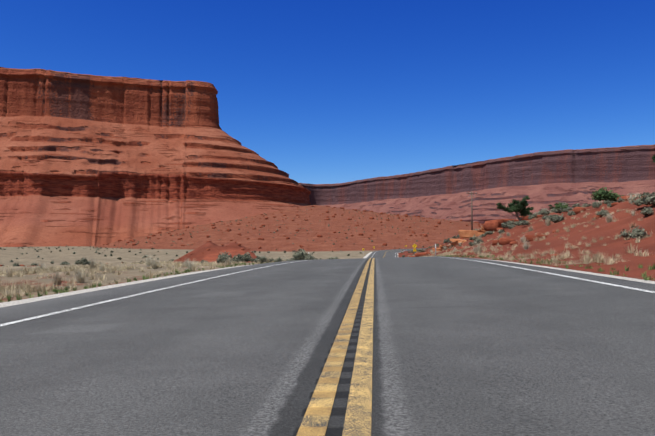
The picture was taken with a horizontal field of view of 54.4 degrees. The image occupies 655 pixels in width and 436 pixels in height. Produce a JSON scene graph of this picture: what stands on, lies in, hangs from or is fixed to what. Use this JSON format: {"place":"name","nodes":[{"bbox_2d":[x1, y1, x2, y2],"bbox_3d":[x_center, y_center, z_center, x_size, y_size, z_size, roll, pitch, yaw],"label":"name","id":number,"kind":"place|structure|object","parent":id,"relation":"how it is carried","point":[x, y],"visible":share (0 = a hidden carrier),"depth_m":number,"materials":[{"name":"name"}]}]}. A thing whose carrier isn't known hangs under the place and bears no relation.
{"place":"outdoors","nodes":[
{"label":"outdoors","id":0,"kind":"place"},
{"bbox_2d":[0,248,654,435],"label":"road","id":1,"kind":"structure","parent":0,"point":[463,347],"depth_m":4.27,"materials":[{"name":"grey asphalt"}]},
{"bbox_2d":[0,249,654,435],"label":"road markings","id":2,"kind":"object","parent":1,"relation":"on","point":[357,421],"visible":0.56,"depth_m":3.61,"materials":[{"name":"yellow paint"}]},
{"bbox_2d":[0,195,654,307],"bbox_3d":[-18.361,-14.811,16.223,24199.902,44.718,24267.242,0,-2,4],"label":"ground","id":3,"kind":"structure","parent":0,"point":[163,245],"depth_m":199.08,"materials":[{"name":"red soil"}]},
{"bbox_2d":[0,244,249,266],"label":"mound stones","id":4,"kind":"object","parent":3,"relation":"on","point":[179,258],"visible":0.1,"depth_m":96.42,"materials":[{"name":"red stone"}]},
{"bbox_2d":[0,259,273,298],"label":"dry grass","id":5,"kind":"structure","parent":3,"relation":"on","point":[12,291],"depth_m":24.77,"materials":[{"name":"beige plant"}]},
{"bbox_2d":[0,67,310,246],"bbox_3d":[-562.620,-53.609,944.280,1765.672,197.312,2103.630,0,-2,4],"label":"mesa","id":6,"kind":"structure","parent":3,"relation":"on","point":[89,160],"depth_m":626.09,"materials":[{"name":"red stone"}]},
{"bbox_2d":[0,207,479,263],"bbox_3d":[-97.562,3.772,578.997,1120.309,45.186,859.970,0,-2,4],"label":"shrubs","id":7,"kind":"object","parent":3,"relation":"on","point":[120,258],"visible":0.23,"depth_m":352.88,"materials":[{"name":"green plant"}]},
{"bbox_2d":[95,204,482,248],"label":"rocks","id":8,"kind":"object","parent":3,"relation":"on","point":[301,246],"visible":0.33,"depth_m":470.14,"materials":[{"name":"red stone"}]},
{"bbox_2d":[0,254,654,301],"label":"grass tufts","id":9,"kind":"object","parent":3,"relation":"on","point":[615,272],"depth_m":15.24,"materials":[{"name":"beige plant"}]},
{"bbox_2d":[3,192,654,265],"bbox_3d":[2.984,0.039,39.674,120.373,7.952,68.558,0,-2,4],"label":"shrubs","id":10,"kind":"object","parent":3,"relation":"on","point":[645,199],"visible":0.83,"depth_m":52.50,"materials":[{"name":"green plant"}]},
{"bbox_2d":[36,192,638,284],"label":"shrubs","id":11,"kind":"object","parent":3,"relation":"on","point":[57,280],"visible":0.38,"depth_m":32.20,"materials":[{"name":"green plant"}]},
{"bbox_2d":[432,226,486,251],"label":"orange rock slabs","id":12,"kind":"object","parent":3,"relation":"on","point":[467,233],"visible":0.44,"depth_m":96.45,"materials":[{"name":"orange stone"}]},
{"bbox_2d":[466,191,476,229],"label":"utility pole","id":13,"kind":"object","parent":3,"relation":"on","point":[471,193],"visible":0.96,"depth_m":140.06,"materials":[{"name":"brown wood"}]},
{"bbox_2d":[299,144,654,223],"bbox_3d":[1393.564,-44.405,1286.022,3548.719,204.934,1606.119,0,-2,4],"label":"distant mesa","id":14,"kind":"structure","parent":3,"relation":"on","point":[544,180],"depth_m":1397.83,"materials":[{"name":"red stone"}]},
{"bbox_2d":[409,203,602,256],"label":"boulders","id":15,"kind":"object","parent":3,"relation":"on","point":[492,225],"visible":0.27,"depth_m":87.46,"materials":[{"name":"red stone"}]},
{"bbox_2d":[496,196,533,220],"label":"juniper tree","id":16,"kind":"object","parent":3,"relation":"on","point":[520,208],"visible":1,"depth_m":83.99,"materials":[{"name":"green plant"}]},
{"bbox_2d":[414,195,634,257],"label":"rocks","id":17,"kind":"object","parent":3,"relation":"on","point":[506,241],"visible":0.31,"depth_m":48.01,"materials":[{"name":"red stone"}]},
{"bbox_2d":[408,196,651,265],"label":"dry grass","id":18,"kind":"structure","parent":3,"relation":"on","point":[596,258],"depth_m":25.88,"materials":[{"name":"beige plant"}]},
{"bbox_2d":[555,187,623,210],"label":"green bushes","id":19,"kind":"object","parent":3,"relation":"on","point":[602,194],"visible":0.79,"depth_m":60.03,"materials":[{"name":"green plant"}]},
{"bbox_2d":[0,0,654,183],"label":"sky","id":20,"kind":"structure","parent":0,"point":[323,91],"materials":[{"name":"blue"}]}
]}

